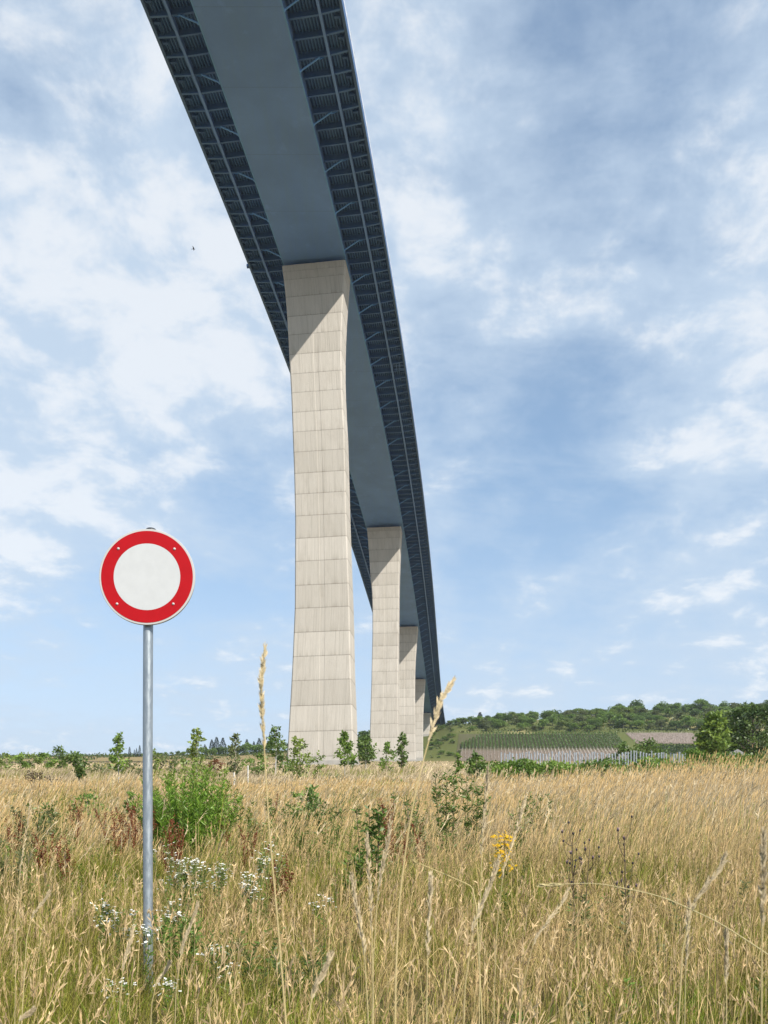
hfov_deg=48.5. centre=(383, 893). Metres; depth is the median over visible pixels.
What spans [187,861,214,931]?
fleabane
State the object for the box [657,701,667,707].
forest tree
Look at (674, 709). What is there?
forest tree
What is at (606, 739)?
vine row
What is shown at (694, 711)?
forest tree
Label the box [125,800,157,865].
dock plant
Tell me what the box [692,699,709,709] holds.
forest tree
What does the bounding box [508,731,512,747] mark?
vine row
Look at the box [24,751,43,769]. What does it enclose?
bush
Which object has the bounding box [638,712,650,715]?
forest tree
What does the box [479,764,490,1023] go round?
grass stalk
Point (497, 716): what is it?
forest tree
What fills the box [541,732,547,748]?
vine row
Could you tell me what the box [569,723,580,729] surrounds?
forest tree
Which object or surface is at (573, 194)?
sky
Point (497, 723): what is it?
forest tree
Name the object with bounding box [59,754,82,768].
bush
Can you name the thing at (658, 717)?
forest tree
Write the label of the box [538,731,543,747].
vine row
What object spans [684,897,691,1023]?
grass stalk
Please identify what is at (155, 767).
young tree
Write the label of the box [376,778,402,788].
bush
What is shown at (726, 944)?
grass stalk
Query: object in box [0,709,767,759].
hillside scrub
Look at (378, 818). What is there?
mugwort
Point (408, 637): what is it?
bridge pier
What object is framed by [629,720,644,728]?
forest tree
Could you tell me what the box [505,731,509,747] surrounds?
vine row
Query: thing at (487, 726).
forest tree
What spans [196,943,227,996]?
fleabane
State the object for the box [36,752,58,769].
bush
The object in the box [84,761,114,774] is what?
bush
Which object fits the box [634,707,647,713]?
forest tree
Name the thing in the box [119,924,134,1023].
grass stalk
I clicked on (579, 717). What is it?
forest tree
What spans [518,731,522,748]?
vine row
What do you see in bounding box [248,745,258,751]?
forest tree
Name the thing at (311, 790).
bush
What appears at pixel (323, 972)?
grass stalk
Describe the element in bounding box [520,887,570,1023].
grass stalk
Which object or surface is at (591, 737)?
vine row
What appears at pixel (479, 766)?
bush
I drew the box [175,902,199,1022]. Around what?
grass stalk
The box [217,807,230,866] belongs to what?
dock plant
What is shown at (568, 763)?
vine row
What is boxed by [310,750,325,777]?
young tree
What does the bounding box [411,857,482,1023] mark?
grass stalk
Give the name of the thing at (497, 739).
vine row
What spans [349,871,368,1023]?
grass stalk
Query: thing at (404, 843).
dock plant
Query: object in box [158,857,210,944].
fleabane
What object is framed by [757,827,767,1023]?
grass stalk
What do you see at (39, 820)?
horseweed
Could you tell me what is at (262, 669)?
grass stalk
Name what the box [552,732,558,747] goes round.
vine row
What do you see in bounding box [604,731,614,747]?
vine row
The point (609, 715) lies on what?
forest tree
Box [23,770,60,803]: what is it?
dried umbel plant
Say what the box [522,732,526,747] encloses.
vine row
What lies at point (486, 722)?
forest tree
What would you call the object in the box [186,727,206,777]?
young tree
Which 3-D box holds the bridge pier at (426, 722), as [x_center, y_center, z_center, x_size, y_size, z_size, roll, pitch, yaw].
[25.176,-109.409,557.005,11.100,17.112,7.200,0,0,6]
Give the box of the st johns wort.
[490,831,514,951]
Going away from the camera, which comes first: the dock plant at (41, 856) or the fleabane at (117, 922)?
the fleabane at (117, 922)
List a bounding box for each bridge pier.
[282,260,359,765]
[367,526,401,761]
[399,626,417,761]
[415,679,425,760]
[423,712,430,736]
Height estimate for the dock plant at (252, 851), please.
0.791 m
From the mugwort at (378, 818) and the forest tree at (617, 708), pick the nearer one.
the mugwort at (378, 818)
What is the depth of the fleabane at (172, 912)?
5.90 m
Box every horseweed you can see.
[0,838,30,897]
[9,805,59,855]
[26,801,76,847]
[150,911,212,987]
[192,927,285,1000]
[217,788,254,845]
[225,808,275,856]
[265,796,318,850]
[270,937,333,1017]
[291,824,354,867]
[310,802,346,848]
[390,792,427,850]
[431,768,461,856]
[456,773,491,859]
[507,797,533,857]
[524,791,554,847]
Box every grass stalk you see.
[14,799,31,1023]
[18,1006,35,1023]
[21,889,50,1023]
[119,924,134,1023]
[150,959,172,1023]
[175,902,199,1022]
[257,644,286,1023]
[307,950,334,1023]
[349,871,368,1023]
[365,832,373,1023]
[372,816,392,1023]
[394,676,456,1023]
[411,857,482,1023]
[425,871,434,1023]
[463,854,500,1023]
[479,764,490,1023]
[493,794,526,1023]
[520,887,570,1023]
[535,883,767,954]
[678,851,728,1023]
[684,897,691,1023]
[723,927,729,1023]
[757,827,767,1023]
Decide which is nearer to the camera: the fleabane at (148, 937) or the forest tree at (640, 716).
the fleabane at (148, 937)
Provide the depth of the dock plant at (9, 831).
11.48 m
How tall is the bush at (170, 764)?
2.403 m
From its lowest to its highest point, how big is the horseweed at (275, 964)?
0.503 m
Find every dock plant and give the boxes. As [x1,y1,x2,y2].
[4,812,24,860]
[31,829,55,877]
[54,834,75,881]
[68,798,83,855]
[93,802,137,866]
[110,810,132,868]
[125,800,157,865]
[161,810,184,890]
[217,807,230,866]
[238,825,258,876]
[263,845,294,922]
[266,791,279,824]
[378,798,395,862]
[383,817,410,874]
[408,819,426,867]
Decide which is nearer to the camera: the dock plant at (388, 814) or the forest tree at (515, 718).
the dock plant at (388, 814)
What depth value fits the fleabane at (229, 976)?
5.01 m
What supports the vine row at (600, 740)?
on the ground at (447, 746)
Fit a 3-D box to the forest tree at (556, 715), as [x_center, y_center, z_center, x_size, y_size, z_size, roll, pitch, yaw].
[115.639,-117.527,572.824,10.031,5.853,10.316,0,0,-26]
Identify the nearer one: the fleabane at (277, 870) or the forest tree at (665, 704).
the fleabane at (277, 870)
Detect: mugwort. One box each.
[341,851,373,933]
[350,803,388,903]
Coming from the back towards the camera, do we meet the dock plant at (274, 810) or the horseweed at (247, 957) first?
the dock plant at (274, 810)
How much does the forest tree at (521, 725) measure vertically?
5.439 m
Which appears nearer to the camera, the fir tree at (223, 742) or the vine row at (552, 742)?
the vine row at (552, 742)
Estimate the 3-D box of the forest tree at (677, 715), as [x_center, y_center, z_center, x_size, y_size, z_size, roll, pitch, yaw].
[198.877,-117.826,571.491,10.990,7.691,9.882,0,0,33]
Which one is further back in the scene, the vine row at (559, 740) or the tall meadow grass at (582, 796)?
the vine row at (559, 740)
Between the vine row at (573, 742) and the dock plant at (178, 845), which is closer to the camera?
the dock plant at (178, 845)
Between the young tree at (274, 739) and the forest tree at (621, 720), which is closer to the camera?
the young tree at (274, 739)
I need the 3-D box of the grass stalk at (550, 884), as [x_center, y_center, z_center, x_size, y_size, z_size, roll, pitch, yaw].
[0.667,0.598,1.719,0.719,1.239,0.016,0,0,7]
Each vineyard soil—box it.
[456,734,635,760]
[626,733,696,743]
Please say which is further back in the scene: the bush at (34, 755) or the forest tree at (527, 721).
the forest tree at (527, 721)
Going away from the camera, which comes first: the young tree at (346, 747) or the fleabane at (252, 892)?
the fleabane at (252, 892)
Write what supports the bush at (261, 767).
on the ground at (447, 746)
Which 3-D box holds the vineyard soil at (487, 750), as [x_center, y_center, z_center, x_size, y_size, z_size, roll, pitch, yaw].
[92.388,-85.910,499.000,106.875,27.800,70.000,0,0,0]
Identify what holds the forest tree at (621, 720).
on the ground at (447, 746)
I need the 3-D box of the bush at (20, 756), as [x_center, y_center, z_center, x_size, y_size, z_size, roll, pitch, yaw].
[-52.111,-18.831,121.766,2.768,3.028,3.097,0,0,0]
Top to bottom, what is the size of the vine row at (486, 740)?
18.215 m
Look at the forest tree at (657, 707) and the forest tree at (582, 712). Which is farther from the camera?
the forest tree at (657, 707)
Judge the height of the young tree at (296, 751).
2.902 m
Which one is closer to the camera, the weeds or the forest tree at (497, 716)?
the weeds
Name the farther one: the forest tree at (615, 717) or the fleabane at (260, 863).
the forest tree at (615, 717)
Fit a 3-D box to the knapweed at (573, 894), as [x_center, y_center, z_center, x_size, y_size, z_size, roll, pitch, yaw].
[1.400,-0.002,6.298,0.190,1.074,0.175,0,0,20]
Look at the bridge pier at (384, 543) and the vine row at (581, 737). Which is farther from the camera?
the vine row at (581, 737)
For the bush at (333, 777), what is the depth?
44.04 m
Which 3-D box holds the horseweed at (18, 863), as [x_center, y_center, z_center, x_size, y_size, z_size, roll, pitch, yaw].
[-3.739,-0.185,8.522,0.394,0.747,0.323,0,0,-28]
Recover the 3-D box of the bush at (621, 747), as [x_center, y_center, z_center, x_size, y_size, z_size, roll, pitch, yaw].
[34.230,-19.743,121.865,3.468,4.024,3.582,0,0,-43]
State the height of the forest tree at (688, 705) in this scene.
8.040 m
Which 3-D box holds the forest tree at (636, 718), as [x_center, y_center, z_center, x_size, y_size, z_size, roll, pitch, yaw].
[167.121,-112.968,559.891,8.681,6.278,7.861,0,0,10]
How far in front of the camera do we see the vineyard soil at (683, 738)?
523.46 m
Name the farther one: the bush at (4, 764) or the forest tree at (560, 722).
the forest tree at (560, 722)
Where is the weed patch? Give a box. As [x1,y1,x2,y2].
[208,758,225,772]
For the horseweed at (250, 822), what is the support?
on the ground at (447, 746)
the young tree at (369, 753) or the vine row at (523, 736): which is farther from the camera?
the vine row at (523, 736)
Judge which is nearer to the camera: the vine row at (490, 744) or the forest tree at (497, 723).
the vine row at (490, 744)
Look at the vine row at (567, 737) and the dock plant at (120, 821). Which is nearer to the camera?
the dock plant at (120, 821)
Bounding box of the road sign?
[99,527,194,992]
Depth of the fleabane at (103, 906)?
5.89 m
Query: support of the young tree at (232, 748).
on the ground at (447, 746)
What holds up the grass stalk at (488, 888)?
on the ground at (447, 746)
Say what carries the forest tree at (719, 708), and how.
on the ground at (447, 746)
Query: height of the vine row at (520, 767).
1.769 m
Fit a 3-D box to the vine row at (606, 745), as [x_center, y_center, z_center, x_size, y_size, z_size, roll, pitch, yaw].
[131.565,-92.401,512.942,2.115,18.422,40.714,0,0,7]
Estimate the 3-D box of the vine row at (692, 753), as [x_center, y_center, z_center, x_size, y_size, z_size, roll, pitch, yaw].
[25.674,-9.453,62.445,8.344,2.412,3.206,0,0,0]
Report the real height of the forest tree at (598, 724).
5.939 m
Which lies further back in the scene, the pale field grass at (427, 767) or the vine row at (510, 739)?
the vine row at (510, 739)
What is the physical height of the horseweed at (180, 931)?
0.580 m
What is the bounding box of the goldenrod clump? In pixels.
[130,758,243,867]
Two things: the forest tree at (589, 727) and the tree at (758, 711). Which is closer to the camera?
the tree at (758, 711)
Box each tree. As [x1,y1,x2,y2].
[52,745,68,769]
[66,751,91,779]
[108,732,129,779]
[153,748,161,772]
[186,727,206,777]
[207,748,217,754]
[208,739,214,754]
[212,737,221,753]
[217,737,227,753]
[226,733,242,781]
[236,744,247,752]
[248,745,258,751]
[254,744,263,750]
[266,724,287,772]
[285,736,312,778]
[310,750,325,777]
[333,730,356,774]
[354,734,379,769]
[357,730,368,742]
[378,741,396,771]
[394,732,408,769]
[452,752,464,779]
[466,716,476,723]
[479,720,491,724]
[483,724,490,730]
[492,714,504,718]
[493,722,502,726]
[496,718,507,725]
[504,714,512,719]
[512,715,519,724]
[516,723,524,730]
[522,719,534,724]
[526,711,538,716]
[529,725,538,731]
[536,718,548,728]
[544,710,554,715]
[545,716,557,725]
[550,713,563,720]
[553,719,567,725]
[565,714,575,718]
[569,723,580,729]
[573,715,587,720]
[578,710,586,714]
[578,721,588,728]
[583,725,595,730]
[585,718,601,725]
[592,721,605,727]
[596,716,607,726]
[604,712,612,722]
[611,706,621,710]
[611,714,622,720]
[614,711,629,717]
[614,717,630,726]
[622,707,634,712]
[628,699,644,707]
[629,714,646,719]
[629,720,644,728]
[632,717,644,720]
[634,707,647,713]
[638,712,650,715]
[647,710,660,715]
[650,714,664,720]
[651,719,669,729]
[652,704,662,710]
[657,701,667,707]
[662,708,673,714]
[667,703,681,709]
[667,708,681,713]
[669,720,684,728]
[674,712,688,719]
[679,715,694,723]
[683,720,693,728]
[684,704,696,709]
[689,709,700,716]
[691,709,737,756]
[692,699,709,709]
[693,719,705,726]
[715,706,730,711]
[719,701,729,706]
[720,709,758,753]
[726,702,767,758]
[729,702,738,707]
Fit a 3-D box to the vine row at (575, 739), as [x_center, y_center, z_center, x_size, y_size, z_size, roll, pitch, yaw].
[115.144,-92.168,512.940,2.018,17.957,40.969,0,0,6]
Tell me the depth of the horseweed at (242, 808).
12.99 m
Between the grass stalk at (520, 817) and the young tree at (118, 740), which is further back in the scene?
the young tree at (118, 740)
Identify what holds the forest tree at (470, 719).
on the ground at (447, 746)
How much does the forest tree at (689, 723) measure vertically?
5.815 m
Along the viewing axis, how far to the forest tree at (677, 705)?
609.61 m
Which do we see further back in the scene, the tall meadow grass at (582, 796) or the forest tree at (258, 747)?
the forest tree at (258, 747)
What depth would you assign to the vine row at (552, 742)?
506.61 m
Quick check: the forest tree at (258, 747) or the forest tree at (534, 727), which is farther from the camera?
the forest tree at (258, 747)
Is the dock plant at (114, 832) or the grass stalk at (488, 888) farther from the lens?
the dock plant at (114, 832)
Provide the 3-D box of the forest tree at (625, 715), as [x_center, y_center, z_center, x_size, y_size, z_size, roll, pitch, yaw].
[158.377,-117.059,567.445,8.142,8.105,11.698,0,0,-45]
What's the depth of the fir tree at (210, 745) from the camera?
599.80 m
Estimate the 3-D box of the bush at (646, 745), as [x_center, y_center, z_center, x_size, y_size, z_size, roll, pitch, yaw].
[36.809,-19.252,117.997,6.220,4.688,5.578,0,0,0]
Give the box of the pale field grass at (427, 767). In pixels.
[0,760,765,804]
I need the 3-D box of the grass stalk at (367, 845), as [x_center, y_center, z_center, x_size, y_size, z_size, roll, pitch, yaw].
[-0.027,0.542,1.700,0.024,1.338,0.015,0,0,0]
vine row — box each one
[463,760,639,773]
[464,755,764,779]
[484,757,767,784]
[485,731,488,747]
[489,731,491,747]
[492,732,494,747]
[496,732,498,747]
[499,732,501,747]
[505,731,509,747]
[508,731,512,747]
[512,732,515,748]
[515,732,519,747]
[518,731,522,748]
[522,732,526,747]
[529,732,533,747]
[532,732,536,747]
[535,731,540,747]
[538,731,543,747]
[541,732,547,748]
[545,732,551,747]
[548,731,554,748]
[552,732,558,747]
[554,731,561,747]
[558,731,565,747]
[565,731,572,747]
[567,732,575,747]
[571,731,579,747]
[574,731,582,747]
[577,732,586,748]
[581,732,590,747]
[584,731,593,748]
[588,732,597,747]
[591,732,600,747]
[594,731,604,747]
[597,732,607,746]
[601,732,611,747]
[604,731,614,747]
[682,747,767,765]
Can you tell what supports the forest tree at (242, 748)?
on the ground at (447, 746)
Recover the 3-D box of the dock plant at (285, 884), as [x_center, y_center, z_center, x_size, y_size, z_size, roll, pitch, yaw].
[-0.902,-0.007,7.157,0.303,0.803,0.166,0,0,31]
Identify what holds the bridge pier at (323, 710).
on the ground at (447, 746)
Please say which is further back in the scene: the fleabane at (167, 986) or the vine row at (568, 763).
the vine row at (568, 763)
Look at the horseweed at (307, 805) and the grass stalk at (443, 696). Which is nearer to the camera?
the grass stalk at (443, 696)
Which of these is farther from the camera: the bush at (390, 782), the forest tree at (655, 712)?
the forest tree at (655, 712)
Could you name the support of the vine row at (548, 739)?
on the ground at (447, 746)
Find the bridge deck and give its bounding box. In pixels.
[140,0,445,726]
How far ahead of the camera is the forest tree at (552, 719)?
558.13 m
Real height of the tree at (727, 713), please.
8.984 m
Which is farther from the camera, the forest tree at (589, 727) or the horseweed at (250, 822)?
the forest tree at (589, 727)
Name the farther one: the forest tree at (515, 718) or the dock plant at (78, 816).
the forest tree at (515, 718)
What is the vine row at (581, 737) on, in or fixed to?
on the ground at (447, 746)
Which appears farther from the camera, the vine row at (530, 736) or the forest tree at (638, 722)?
the forest tree at (638, 722)
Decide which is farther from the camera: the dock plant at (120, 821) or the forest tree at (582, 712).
the forest tree at (582, 712)
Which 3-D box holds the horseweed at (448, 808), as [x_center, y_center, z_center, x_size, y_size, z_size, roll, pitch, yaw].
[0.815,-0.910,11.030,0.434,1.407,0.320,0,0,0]
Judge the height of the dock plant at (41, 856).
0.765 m
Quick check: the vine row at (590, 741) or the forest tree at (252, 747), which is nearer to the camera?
the vine row at (590, 741)
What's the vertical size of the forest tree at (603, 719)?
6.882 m
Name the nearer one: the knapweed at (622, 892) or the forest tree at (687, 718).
the knapweed at (622, 892)
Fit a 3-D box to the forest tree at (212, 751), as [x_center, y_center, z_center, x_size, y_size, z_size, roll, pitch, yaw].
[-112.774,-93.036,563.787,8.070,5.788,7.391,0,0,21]
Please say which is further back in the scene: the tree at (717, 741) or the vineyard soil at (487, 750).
the vineyard soil at (487, 750)
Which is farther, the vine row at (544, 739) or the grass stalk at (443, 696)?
the vine row at (544, 739)
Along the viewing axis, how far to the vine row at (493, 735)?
510.58 m
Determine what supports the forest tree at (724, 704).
on the ground at (447, 746)
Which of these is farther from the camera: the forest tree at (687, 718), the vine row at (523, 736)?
the forest tree at (687, 718)
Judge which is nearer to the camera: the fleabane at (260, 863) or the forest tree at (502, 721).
the fleabane at (260, 863)
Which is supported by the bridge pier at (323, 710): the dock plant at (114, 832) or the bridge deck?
the bridge deck
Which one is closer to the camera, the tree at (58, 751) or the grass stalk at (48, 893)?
the grass stalk at (48, 893)
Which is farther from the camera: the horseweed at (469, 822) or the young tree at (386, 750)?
the young tree at (386, 750)
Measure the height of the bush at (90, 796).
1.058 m
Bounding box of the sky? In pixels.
[0,0,767,754]
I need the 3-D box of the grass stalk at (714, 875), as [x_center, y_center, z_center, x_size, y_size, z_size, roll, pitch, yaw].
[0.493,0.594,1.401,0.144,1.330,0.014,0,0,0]
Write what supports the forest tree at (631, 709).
on the ground at (447, 746)
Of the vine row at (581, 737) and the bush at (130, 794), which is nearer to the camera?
the bush at (130, 794)
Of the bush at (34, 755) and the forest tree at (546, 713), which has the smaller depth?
the bush at (34, 755)
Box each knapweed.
[561,821,586,957]
[576,839,599,948]
[609,815,639,963]
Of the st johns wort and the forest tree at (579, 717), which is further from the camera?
the forest tree at (579, 717)
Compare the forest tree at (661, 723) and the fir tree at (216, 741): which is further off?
the fir tree at (216, 741)
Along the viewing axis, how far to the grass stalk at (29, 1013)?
1.70 m
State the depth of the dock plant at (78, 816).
12.46 m
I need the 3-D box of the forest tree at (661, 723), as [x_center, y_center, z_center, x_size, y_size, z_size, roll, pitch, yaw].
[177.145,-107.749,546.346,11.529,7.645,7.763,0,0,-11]
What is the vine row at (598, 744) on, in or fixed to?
on the ground at (447, 746)
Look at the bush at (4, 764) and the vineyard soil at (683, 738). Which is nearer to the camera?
the bush at (4, 764)
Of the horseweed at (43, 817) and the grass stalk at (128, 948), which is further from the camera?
the horseweed at (43, 817)
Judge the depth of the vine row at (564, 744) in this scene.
509.91 m
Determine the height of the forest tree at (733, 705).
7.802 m
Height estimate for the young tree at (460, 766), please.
1.883 m
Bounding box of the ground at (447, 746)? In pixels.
[0,713,767,1023]
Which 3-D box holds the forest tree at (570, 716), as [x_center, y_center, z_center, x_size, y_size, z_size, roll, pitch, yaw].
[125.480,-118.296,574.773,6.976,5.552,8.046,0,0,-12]
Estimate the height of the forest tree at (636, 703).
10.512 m
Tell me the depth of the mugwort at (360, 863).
7.21 m
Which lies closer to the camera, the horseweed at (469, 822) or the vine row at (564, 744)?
the horseweed at (469, 822)
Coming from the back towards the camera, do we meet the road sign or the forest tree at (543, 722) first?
the forest tree at (543, 722)
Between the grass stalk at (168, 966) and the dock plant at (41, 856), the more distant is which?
the dock plant at (41, 856)
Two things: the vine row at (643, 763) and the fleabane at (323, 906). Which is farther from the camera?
the vine row at (643, 763)
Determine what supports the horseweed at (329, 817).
on the ground at (447, 746)
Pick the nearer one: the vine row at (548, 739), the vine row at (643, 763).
the vine row at (643, 763)
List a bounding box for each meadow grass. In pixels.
[0,745,767,904]
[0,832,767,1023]
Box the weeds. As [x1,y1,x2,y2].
[0,780,767,1023]
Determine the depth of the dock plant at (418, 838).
9.65 m
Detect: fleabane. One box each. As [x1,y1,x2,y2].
[90,898,117,968]
[101,977,135,1014]
[104,909,138,978]
[139,924,157,999]
[153,842,182,907]
[156,899,187,972]
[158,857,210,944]
[158,977,181,1023]
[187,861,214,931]
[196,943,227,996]
[207,862,232,936]
[215,962,239,1008]
[239,869,267,942]
[251,841,273,936]
[274,854,287,925]
[309,894,336,960]
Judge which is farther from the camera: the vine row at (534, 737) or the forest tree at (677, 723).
the forest tree at (677, 723)
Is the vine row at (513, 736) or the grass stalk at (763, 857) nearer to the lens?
the grass stalk at (763, 857)
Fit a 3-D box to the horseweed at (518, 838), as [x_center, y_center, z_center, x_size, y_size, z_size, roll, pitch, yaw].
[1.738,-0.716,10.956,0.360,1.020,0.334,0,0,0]
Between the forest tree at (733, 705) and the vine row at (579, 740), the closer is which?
the vine row at (579, 740)
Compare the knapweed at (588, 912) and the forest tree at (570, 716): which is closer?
the knapweed at (588, 912)
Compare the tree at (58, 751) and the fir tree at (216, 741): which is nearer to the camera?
the tree at (58, 751)
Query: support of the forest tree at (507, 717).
on the ground at (447, 746)
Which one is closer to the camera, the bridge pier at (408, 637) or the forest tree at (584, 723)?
the bridge pier at (408, 637)
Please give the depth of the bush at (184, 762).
47.89 m
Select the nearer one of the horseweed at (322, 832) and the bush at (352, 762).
the horseweed at (322, 832)
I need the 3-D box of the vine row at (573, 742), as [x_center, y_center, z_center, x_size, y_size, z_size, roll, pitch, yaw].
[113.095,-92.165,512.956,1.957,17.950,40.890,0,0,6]
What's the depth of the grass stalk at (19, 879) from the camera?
3.20 m
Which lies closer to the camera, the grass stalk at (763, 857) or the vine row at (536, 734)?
the grass stalk at (763, 857)
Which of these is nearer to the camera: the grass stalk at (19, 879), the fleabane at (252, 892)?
the grass stalk at (19, 879)
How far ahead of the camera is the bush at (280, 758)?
89.78 m
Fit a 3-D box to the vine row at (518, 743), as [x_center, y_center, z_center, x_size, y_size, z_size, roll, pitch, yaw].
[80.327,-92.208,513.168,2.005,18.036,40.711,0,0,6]
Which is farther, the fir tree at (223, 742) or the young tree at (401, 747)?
the fir tree at (223, 742)
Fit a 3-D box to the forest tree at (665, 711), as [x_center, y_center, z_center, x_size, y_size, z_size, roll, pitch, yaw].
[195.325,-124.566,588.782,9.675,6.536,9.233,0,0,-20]
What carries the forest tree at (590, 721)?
on the ground at (447, 746)
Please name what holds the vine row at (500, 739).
on the ground at (447, 746)
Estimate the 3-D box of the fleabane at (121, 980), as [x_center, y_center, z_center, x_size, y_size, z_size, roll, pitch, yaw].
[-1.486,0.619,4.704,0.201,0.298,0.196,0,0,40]
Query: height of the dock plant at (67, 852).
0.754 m
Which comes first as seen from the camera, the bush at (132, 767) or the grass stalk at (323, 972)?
the grass stalk at (323, 972)
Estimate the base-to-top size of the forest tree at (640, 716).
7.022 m
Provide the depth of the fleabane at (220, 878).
6.70 m
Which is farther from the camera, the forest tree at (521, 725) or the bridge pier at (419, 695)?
the forest tree at (521, 725)
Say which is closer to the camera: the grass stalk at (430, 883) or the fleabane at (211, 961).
the grass stalk at (430, 883)
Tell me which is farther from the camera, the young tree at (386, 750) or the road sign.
the young tree at (386, 750)
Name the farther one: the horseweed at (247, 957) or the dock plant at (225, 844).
the dock plant at (225, 844)
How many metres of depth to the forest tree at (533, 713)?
589.29 m
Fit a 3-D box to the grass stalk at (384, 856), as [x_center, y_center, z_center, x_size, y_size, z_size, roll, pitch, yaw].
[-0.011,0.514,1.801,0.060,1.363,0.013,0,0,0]
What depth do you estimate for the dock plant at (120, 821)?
11.43 m
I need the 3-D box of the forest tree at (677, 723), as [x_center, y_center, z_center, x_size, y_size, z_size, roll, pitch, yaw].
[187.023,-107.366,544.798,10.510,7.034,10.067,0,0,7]
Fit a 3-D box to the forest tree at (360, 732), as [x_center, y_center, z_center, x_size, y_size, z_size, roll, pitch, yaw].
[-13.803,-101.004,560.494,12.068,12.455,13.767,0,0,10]
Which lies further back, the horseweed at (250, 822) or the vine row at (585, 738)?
the vine row at (585, 738)
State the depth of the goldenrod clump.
11.24 m
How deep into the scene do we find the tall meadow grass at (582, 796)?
15.10 m
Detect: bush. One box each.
[0,751,18,770]
[8,752,30,769]
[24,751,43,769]
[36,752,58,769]
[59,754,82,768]
[68,789,109,825]
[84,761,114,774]
[106,760,142,776]
[114,791,135,826]
[156,753,181,774]
[175,758,201,776]
[240,752,267,776]
[269,753,292,773]
[291,784,329,826]
[322,773,347,783]
[348,759,357,768]
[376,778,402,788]
[463,750,486,782]
[610,741,632,765]
[629,737,669,764]
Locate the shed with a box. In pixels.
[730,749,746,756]
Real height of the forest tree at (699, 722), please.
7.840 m
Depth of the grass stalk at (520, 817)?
2.10 m
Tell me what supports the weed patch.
on the ground at (447, 746)
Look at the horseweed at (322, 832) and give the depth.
10.06 m

